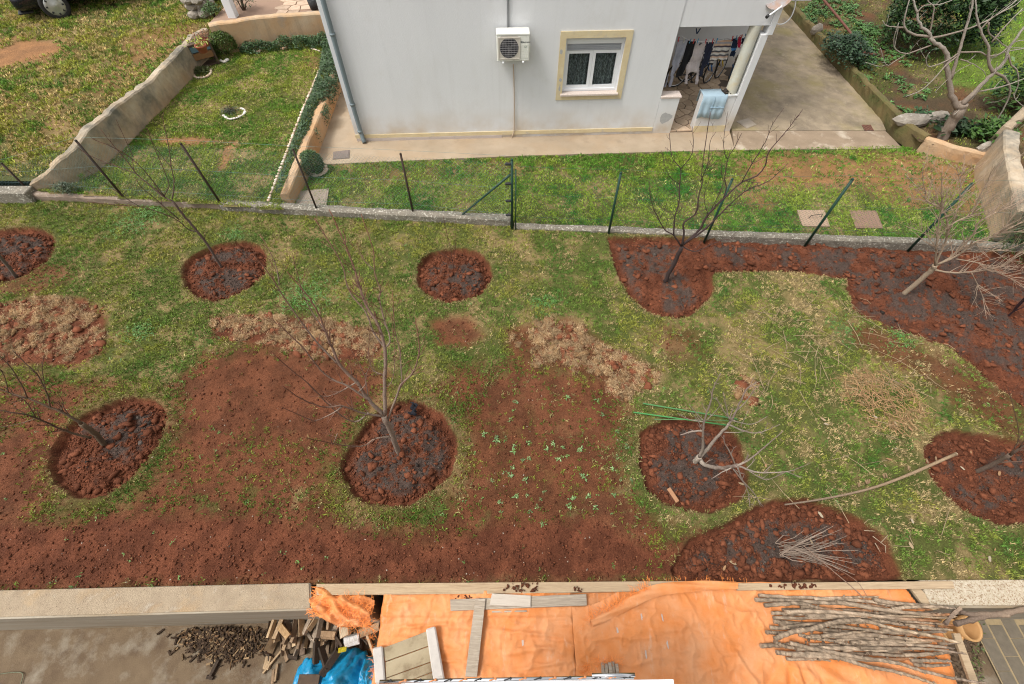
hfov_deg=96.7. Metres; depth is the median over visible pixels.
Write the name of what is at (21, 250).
soil crumbs
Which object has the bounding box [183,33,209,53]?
flower pot
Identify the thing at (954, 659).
soil clods
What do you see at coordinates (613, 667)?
timber end
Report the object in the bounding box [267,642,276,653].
firewood log
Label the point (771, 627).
cut pole
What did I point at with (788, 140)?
driveway edge
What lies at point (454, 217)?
kerb wall
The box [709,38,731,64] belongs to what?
striped sweater
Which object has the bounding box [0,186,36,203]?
concrete block
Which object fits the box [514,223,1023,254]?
kerb wall
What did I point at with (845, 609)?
cut pole
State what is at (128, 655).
yard floor
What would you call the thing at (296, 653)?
firewood log
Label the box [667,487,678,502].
wood offcut
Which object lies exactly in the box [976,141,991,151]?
boulder
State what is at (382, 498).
soil clods
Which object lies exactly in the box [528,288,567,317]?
clover
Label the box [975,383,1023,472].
fruit tree
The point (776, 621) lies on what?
cut pole
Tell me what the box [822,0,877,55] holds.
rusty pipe
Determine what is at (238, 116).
stone arc
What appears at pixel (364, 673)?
blue bag
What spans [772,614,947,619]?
cut pole
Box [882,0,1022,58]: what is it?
laurel shrub
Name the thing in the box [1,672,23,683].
garden wire
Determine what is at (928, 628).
cut pole
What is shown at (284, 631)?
firewood log
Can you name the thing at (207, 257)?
soil clods
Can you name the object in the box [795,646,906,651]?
cut pole
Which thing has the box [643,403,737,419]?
green cane
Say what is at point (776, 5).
satellite dish
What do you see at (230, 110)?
tiny shrub
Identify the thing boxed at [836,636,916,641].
cut pole
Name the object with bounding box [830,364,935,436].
stalk heap
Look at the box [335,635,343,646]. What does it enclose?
firewood log
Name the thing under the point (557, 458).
weeds
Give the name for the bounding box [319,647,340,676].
firewood log
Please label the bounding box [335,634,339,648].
firewood log
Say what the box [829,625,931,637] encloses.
cut pole
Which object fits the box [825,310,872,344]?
clover
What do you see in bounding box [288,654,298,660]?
wood scrap
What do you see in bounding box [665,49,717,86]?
bicycle
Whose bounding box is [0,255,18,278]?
fruit tree
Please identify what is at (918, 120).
boulder
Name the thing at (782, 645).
cut pole
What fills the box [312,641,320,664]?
firewood log
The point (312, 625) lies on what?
firewood log
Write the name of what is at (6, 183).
ground
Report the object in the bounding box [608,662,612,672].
timber end
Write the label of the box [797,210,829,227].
manhole cover
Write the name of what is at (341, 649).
yellow tag
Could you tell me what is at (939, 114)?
boulder
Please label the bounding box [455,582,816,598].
soil crumbs
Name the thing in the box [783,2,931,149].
garden wall
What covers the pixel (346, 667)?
blue bag
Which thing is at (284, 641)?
firewood log
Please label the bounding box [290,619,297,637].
firewood log
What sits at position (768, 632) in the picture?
cut pole
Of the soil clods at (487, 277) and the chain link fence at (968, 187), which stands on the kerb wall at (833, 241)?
the chain link fence at (968, 187)
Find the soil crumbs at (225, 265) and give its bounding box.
[188,247,265,300]
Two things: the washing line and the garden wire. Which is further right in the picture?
the washing line
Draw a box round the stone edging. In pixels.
[267,48,324,200]
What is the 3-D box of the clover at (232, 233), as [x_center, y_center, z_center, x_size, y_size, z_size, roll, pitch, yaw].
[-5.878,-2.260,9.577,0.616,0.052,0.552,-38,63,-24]
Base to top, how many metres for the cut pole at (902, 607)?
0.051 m
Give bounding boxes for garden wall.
[30,28,217,191]
[208,11,324,54]
[280,65,341,202]
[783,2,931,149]
[916,136,984,165]
[974,129,1023,241]
[989,107,1023,140]
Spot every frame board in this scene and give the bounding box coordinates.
[909,589,936,609]
[951,633,977,683]
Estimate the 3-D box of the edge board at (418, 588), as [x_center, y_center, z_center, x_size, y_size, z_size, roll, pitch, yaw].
[-1.174,3.111,5.733,2.589,0.045,0.127,0,54,0]
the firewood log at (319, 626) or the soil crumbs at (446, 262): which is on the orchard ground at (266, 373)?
the soil crumbs at (446, 262)
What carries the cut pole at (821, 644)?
on the tarp
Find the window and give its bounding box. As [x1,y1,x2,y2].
[562,37,624,90]
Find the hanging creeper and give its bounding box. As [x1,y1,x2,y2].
[300,75,341,174]
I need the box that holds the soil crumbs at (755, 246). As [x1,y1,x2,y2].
[610,241,1023,400]
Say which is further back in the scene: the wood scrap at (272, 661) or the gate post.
the gate post
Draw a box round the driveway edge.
[731,131,900,150]
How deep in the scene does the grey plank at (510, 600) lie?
5.60 m
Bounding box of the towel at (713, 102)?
[696,89,727,118]
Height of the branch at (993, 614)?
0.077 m
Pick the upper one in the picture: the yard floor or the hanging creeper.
the hanging creeper
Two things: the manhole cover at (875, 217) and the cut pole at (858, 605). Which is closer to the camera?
the cut pole at (858, 605)
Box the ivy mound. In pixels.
[817,29,877,70]
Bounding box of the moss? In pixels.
[971,621,985,679]
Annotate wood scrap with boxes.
[208,660,220,677]
[262,651,280,673]
[263,656,272,669]
[271,668,274,683]
[274,663,278,681]
[283,650,289,662]
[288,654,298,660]
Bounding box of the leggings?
[699,42,713,76]
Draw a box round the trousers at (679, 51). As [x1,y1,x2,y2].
[664,39,687,86]
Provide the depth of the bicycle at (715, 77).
13.21 m
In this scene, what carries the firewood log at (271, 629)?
on the firewood log
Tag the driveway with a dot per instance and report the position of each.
(795, 72)
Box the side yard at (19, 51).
[0,0,221,180]
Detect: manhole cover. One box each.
[333,150,349,159]
[736,118,756,127]
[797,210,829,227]
[849,210,882,229]
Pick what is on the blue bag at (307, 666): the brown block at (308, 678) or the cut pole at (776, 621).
the brown block at (308, 678)
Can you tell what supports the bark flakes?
on the tarp
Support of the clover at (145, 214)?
on the orchard ground at (266, 373)
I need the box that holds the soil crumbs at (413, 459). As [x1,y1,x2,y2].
[346,407,453,503]
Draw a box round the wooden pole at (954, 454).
[784,452,957,504]
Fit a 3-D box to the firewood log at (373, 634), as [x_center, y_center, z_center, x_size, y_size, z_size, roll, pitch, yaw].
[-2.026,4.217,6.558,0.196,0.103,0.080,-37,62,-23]
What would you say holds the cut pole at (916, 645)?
on the cut pole at (829, 640)
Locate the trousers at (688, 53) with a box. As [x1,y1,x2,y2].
[676,40,695,77]
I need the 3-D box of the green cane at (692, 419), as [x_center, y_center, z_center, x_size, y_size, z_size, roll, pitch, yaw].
[2.755,1.194,7.010,1.098,0.084,0.024,2,54,2]
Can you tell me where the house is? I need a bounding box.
[316,0,810,142]
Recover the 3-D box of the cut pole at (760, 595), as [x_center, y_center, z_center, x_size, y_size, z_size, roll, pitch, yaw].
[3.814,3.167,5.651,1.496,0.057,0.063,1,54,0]
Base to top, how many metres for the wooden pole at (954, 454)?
0.116 m
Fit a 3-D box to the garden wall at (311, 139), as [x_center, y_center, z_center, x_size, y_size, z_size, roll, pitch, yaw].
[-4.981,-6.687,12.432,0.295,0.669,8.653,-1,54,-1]
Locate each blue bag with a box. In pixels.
[293,657,321,683]
[320,647,367,683]
[358,656,373,683]
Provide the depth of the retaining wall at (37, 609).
5.67 m
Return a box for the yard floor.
[0,580,1000,683]
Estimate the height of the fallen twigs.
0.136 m
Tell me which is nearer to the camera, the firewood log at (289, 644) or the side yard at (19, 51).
the firewood log at (289, 644)
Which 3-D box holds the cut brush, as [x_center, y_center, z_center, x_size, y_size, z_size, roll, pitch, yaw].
[4.201,2.583,5.869,1.206,0.405,1.082,29,59,19]
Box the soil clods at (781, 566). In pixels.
[672,504,886,582]
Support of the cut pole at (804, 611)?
on the cut pole at (777, 613)
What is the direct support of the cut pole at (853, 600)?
on the tarp
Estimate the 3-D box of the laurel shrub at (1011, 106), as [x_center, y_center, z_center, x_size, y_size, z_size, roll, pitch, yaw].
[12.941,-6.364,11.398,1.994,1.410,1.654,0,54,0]
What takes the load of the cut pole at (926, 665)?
on the tarp
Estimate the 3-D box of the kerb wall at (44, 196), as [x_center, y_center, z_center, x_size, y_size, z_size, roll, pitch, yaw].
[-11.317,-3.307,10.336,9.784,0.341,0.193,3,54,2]
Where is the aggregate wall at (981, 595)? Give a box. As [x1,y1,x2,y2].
[906,580,1023,618]
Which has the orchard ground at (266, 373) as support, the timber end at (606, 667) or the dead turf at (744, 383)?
the dead turf at (744, 383)
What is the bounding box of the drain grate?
[862,125,873,130]
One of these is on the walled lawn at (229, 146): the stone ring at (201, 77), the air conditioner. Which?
the stone ring at (201, 77)
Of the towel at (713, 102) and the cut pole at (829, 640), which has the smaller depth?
the cut pole at (829, 640)
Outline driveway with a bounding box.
[730,10,885,133]
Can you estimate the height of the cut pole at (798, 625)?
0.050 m
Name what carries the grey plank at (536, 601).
on the tarp
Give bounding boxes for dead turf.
[0,292,107,363]
[77,305,105,382]
[207,311,381,360]
[508,313,663,407]
[728,373,764,407]
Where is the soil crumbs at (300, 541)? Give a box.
[0,265,1021,589]
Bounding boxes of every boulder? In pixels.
[810,23,822,34]
[892,113,931,126]
[928,110,949,122]
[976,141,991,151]
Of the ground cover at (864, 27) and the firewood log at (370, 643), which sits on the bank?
the ground cover at (864, 27)
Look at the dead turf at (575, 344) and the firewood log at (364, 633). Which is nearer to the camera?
the firewood log at (364, 633)
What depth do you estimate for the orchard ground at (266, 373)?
7.13 m
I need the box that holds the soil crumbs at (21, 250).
[0,233,53,282]
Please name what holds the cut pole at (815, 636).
on the cut pole at (845, 640)
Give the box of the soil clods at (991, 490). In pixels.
[926,438,1023,517]
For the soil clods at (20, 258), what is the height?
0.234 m
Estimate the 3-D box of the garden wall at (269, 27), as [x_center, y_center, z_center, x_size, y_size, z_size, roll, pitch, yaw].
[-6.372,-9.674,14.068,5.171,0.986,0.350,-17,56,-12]
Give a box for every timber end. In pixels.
[601,662,604,672]
[604,663,608,672]
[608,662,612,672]
[611,661,614,672]
[615,664,618,672]
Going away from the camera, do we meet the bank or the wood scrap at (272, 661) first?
the wood scrap at (272, 661)
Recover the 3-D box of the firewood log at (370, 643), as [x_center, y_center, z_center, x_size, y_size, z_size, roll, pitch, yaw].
[-1.948,4.084,6.211,0.045,0.047,0.552,-27,59,-18]
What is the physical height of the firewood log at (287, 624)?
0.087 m
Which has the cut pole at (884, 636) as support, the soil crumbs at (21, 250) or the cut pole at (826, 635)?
the cut pole at (826, 635)
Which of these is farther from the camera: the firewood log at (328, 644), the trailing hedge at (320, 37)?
the trailing hedge at (320, 37)
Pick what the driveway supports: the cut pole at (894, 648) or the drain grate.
the drain grate
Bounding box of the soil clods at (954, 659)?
[947,624,983,683]
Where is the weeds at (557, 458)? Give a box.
[482,395,641,526]
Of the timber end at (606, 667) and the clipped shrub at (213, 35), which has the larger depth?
the clipped shrub at (213, 35)
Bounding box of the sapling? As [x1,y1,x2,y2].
[426,217,455,268]
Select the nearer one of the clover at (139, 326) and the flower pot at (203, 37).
the clover at (139, 326)
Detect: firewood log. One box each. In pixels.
[263,638,272,650]
[266,620,276,637]
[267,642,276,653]
[272,619,283,638]
[277,623,290,639]
[280,636,283,655]
[281,624,291,644]
[284,620,291,630]
[287,636,291,648]
[289,624,297,643]
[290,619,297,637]
[293,635,304,656]
[296,636,302,649]
[298,619,304,636]
[299,639,305,655]
[302,619,312,635]
[303,635,308,647]
[305,623,312,640]
[307,619,317,631]
[311,623,316,640]
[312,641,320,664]
[314,619,323,637]
[318,645,327,669]
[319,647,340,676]
[320,630,335,639]
[326,622,330,629]
[326,640,330,653]
[329,640,334,654]
[332,625,338,634]
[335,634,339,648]
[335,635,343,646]
[339,627,350,638]
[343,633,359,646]
[358,622,379,637]
[359,639,363,649]
[363,627,373,654]
[365,631,378,641]
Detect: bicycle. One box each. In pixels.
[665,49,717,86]
[678,40,728,81]
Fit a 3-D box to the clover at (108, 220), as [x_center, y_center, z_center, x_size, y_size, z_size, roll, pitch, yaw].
[-8.331,-2.749,9.923,1.408,0.050,1.658,0,54,0]
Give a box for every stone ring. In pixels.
[193,69,211,78]
[309,165,328,176]
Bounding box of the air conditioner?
[496,27,529,63]
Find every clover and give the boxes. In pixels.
[92,204,153,241]
[110,205,172,236]
[116,317,161,344]
[219,224,243,240]
[273,275,335,317]
[283,271,349,320]
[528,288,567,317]
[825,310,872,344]
[873,323,923,353]
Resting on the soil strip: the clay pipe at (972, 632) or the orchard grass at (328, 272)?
the clay pipe at (972, 632)
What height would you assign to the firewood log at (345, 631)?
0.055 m
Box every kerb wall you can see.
[32,191,220,209]
[219,200,510,226]
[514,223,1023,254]
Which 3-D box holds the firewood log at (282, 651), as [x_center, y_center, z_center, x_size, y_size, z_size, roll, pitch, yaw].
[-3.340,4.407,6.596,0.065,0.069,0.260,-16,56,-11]
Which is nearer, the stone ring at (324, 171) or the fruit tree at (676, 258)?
the fruit tree at (676, 258)
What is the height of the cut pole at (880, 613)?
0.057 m
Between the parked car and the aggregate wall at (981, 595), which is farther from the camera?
the parked car
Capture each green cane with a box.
[633,412,726,425]
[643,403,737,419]
[654,419,727,420]
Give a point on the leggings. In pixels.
(707, 53)
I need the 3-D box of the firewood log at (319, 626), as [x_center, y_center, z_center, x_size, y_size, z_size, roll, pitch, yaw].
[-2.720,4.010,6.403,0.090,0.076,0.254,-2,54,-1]
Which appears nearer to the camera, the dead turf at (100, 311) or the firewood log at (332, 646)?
the firewood log at (332, 646)
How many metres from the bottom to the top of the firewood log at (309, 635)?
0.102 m
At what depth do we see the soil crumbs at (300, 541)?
6.18 m
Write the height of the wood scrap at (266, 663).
0.040 m
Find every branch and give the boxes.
[942,606,961,625]
[952,606,1023,626]
[958,610,1010,617]
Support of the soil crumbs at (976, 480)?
on the orchard ground at (266, 373)
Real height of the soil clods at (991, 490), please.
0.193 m
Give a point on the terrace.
(263, 7)
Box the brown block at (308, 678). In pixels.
[297,674,320,683]
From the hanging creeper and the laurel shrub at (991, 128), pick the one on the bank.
the laurel shrub at (991, 128)
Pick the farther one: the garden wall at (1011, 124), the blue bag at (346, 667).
the garden wall at (1011, 124)
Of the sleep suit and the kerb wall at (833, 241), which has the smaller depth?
the kerb wall at (833, 241)
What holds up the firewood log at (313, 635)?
on the firewood log
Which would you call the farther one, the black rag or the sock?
the sock
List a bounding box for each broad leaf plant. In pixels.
[910,105,934,121]
[930,113,982,136]
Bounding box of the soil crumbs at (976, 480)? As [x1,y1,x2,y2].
[924,437,1023,520]
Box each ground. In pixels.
[0,45,1022,243]
[0,201,1023,589]
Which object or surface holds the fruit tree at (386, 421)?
on the orchard ground at (266, 373)
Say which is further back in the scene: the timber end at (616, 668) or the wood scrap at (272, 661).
the wood scrap at (272, 661)
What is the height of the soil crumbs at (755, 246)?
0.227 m
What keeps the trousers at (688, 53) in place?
hanging from the washing line
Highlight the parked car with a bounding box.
[9,0,80,18]
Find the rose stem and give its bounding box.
[1008,298,1023,316]
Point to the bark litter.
(237, 643)
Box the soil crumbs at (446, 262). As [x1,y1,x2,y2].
[421,253,487,302]
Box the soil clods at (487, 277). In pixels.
[419,253,490,300]
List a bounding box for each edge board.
[317,582,520,594]
[522,581,680,592]
[736,581,954,590]
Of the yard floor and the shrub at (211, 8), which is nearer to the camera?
the yard floor
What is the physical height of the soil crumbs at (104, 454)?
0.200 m
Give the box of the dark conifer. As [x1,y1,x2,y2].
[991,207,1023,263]
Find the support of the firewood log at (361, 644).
on the yard floor
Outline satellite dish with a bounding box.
[765,0,795,24]
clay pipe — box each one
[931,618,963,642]
[947,615,982,641]
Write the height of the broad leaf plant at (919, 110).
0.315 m
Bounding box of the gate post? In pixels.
[221,0,238,17]
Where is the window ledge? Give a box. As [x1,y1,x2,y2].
[379,673,673,683]
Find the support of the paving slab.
on the house lawn at (805, 172)
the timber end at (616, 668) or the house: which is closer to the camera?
the timber end at (616, 668)
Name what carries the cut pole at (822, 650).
on the cut pole at (839, 648)
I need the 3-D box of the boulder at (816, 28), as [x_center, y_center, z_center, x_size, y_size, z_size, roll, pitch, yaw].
[9.939,-10.188,14.819,0.401,0.349,0.164,0,54,0]
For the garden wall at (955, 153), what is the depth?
11.03 m
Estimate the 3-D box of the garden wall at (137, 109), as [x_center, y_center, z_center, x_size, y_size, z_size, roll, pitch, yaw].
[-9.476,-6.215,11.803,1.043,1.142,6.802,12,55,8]
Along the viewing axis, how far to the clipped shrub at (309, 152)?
10.50 m
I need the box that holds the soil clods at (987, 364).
[613,240,1023,406]
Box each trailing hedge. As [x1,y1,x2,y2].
[237,31,329,54]
[275,47,337,192]
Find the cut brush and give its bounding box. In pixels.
[775,526,887,612]
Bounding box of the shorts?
[730,38,737,56]
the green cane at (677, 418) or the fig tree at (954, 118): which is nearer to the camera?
the green cane at (677, 418)
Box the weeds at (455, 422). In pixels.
[1,206,1020,587]
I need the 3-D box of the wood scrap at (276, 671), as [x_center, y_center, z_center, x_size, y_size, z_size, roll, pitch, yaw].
[-3.344,4.678,6.446,0.054,0.040,0.211,-5,55,-3]
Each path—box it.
[314,131,733,164]
[325,90,354,135]
[979,619,1023,683]
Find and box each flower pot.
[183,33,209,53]
[187,28,212,46]
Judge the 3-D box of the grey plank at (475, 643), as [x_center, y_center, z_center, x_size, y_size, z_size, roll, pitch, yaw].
[-0.428,3.487,5.395,0.134,0.034,0.787,4,55,3]
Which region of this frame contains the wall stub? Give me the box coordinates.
[364,595,382,624]
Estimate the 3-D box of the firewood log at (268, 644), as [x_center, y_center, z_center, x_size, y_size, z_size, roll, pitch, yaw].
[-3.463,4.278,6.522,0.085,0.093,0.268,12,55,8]
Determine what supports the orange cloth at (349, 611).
on the retaining wall at (37, 609)
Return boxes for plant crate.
[181,36,219,66]
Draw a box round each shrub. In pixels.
[49,180,81,195]
[194,65,211,75]
[199,0,222,17]
[208,30,237,54]
[220,105,237,114]
[233,0,256,10]
[299,149,324,174]
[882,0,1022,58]
[961,112,1023,142]
[981,56,1023,116]
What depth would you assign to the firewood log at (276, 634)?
6.33 m
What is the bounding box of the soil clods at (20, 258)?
[0,233,52,280]
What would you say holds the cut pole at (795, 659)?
on the tarp
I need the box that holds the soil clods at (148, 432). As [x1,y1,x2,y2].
[56,403,165,495]
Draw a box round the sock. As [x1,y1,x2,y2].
[737,37,741,47]
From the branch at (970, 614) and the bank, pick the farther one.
the bank
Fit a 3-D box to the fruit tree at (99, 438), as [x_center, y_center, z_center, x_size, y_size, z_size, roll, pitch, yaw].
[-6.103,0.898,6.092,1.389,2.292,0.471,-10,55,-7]
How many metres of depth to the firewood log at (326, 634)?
6.24 m
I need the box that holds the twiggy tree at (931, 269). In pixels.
[898,145,1023,319]
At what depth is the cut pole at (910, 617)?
5.49 m
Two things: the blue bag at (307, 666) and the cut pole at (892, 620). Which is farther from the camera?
the blue bag at (307, 666)
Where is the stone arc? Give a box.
[222,107,245,119]
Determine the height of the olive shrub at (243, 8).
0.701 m
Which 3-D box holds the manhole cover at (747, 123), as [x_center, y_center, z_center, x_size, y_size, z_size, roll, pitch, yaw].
[6.243,-5.790,12.104,0.403,0.067,0.389,-19,57,-13]
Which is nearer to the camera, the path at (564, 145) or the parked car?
the path at (564, 145)
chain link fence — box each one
[0,137,512,228]
[515,166,1023,251]
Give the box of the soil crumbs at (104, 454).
[59,403,165,496]
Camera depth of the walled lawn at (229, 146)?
11.29 m
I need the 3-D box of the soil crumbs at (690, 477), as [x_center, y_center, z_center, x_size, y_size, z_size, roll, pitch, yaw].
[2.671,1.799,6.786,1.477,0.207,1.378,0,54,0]
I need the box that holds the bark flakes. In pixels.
[801,611,941,660]
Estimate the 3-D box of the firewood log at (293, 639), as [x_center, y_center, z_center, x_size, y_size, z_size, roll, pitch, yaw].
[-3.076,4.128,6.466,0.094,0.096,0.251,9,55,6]
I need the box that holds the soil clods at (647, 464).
[642,421,737,509]
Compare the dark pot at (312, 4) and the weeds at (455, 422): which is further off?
the dark pot at (312, 4)
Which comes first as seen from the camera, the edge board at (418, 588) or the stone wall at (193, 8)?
the edge board at (418, 588)
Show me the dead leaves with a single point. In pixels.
(910, 543)
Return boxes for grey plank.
[450,594,586,610]
[465,598,485,676]
[490,593,530,606]
[492,610,526,612]
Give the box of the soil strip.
[948,640,976,683]
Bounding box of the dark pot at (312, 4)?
[307,0,317,9]
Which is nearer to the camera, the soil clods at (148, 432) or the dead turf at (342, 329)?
the soil clods at (148, 432)
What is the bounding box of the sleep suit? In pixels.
[684,42,705,84]
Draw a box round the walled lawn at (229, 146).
[40,41,331,209]
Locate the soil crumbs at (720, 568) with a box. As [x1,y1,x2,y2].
[677,504,889,578]
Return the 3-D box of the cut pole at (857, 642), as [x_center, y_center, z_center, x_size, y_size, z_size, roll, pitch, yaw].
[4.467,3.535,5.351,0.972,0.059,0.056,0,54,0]
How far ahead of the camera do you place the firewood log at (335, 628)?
6.39 m
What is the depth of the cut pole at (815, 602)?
5.58 m
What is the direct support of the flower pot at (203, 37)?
on the plant crate
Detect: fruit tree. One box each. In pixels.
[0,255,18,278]
[0,348,106,446]
[77,114,222,267]
[246,209,425,454]
[648,108,802,282]
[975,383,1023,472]
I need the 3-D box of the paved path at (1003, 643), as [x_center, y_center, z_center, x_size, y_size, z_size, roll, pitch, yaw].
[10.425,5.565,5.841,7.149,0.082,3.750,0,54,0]
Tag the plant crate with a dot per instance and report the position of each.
(208, 54)
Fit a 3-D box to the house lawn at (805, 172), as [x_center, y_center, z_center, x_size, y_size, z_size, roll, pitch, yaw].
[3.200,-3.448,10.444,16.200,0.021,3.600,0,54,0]
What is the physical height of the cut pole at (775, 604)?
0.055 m
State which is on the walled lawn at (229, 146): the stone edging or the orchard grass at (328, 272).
the stone edging
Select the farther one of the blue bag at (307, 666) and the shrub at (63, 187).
the shrub at (63, 187)
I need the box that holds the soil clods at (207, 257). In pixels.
[190,245,265,298]
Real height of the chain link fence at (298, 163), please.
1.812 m
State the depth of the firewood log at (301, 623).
6.40 m
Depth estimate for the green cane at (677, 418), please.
7.04 m
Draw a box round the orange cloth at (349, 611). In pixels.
[305,586,376,637]
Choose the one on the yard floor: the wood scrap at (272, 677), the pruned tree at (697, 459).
the wood scrap at (272, 677)
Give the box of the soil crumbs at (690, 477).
[642,422,740,509]
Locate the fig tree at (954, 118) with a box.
[865,0,1023,139]
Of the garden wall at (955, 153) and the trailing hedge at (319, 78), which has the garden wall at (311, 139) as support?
the trailing hedge at (319, 78)
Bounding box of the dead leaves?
[723,415,1000,570]
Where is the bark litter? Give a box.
[157,625,273,670]
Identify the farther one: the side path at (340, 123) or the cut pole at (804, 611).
the side path at (340, 123)
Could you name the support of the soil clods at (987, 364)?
on the orchard ground at (266, 373)
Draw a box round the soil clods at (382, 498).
[344,405,452,504]
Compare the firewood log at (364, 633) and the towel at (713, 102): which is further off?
the towel at (713, 102)
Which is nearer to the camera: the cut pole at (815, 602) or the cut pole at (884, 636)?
the cut pole at (884, 636)
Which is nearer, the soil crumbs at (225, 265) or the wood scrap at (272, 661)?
the wood scrap at (272, 661)
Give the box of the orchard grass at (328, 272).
[0,200,1023,589]
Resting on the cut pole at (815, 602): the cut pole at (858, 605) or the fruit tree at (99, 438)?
the cut pole at (858, 605)
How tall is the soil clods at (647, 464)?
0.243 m
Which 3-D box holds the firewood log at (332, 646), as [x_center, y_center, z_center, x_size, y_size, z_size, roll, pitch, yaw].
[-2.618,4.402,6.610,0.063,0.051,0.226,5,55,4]
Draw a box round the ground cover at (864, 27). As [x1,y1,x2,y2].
[800,0,931,112]
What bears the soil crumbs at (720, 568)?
on the orchard ground at (266, 373)
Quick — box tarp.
[367,575,956,683]
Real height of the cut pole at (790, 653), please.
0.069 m
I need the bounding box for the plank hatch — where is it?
[373,627,444,683]
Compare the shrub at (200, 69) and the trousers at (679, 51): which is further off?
the shrub at (200, 69)
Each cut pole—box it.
[754,597,887,607]
[758,593,878,598]
[759,642,798,647]
[763,601,842,610]
[765,630,785,634]
[769,625,804,629]
[771,611,804,615]
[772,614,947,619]
[773,618,960,643]
[773,619,828,626]
[773,640,816,651]
[775,650,935,683]
[778,623,879,633]
[781,608,873,611]
[781,622,931,627]
[784,609,939,621]
[785,657,830,661]
[789,641,987,683]
[792,654,912,661]
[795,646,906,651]
[798,633,853,645]
[799,606,948,627]
[805,614,871,618]
[808,643,854,645]
[810,634,909,640]
[813,597,932,610]
[820,630,865,637]
[823,631,949,642]
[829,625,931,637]
[835,600,949,616]
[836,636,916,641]
[838,651,935,655]
[841,643,954,652]
[849,640,931,644]
[856,611,943,614]
[859,646,966,654]
[863,618,906,626]
[866,616,957,619]
[870,652,919,658]
[872,597,943,608]
[880,628,946,633]
[890,605,955,610]
[896,620,954,625]
[902,650,952,656]
[908,624,952,630]
[909,658,951,662]
[912,663,950,667]
[937,642,956,644]
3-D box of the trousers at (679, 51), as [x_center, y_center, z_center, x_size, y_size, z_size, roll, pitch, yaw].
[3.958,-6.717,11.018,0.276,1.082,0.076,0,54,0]
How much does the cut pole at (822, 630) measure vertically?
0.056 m
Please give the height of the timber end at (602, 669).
0.065 m
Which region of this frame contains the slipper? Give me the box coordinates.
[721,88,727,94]
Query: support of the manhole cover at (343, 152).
on the path at (564, 145)
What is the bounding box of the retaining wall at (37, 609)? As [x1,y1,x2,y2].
[0,583,325,629]
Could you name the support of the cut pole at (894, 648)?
on the cut pole at (839, 648)
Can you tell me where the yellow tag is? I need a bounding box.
[338,647,346,652]
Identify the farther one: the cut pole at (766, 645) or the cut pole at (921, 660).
the cut pole at (766, 645)
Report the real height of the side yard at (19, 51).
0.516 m
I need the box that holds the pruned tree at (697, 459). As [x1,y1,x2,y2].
[677,369,809,505]
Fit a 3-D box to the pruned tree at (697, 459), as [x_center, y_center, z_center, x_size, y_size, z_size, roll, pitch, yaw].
[2.810,1.294,5.726,1.501,2.422,1.047,0,54,0]
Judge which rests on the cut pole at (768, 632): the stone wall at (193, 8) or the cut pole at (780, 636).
the cut pole at (780, 636)
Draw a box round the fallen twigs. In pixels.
[730,295,955,554]
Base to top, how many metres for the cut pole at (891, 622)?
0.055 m
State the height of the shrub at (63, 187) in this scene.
0.325 m
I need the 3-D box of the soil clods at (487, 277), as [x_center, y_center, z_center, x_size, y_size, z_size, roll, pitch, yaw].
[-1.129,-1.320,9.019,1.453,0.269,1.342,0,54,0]
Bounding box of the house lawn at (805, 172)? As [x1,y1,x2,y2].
[306,149,992,240]
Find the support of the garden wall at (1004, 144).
on the bank
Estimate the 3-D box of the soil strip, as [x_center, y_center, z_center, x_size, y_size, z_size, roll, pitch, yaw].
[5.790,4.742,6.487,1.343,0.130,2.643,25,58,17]
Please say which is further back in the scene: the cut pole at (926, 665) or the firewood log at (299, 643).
the firewood log at (299, 643)
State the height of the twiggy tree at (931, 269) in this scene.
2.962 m
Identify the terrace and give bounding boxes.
[211,0,318,21]
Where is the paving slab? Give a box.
[296,188,328,204]
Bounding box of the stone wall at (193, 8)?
[180,0,214,19]
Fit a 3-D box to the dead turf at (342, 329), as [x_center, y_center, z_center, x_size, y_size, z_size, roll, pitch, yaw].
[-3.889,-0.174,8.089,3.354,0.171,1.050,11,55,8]
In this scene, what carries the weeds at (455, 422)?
on the orchard ground at (266, 373)
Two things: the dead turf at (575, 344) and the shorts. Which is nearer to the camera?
the dead turf at (575, 344)
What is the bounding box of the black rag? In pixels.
[408,401,417,415]
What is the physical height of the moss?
0.046 m
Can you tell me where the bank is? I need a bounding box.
[791,0,1023,238]
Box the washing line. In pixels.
[679,34,744,42]
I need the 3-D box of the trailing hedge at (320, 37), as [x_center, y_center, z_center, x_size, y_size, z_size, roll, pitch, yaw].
[-6.672,-9.180,13.844,3.164,0.371,1.323,0,54,0]

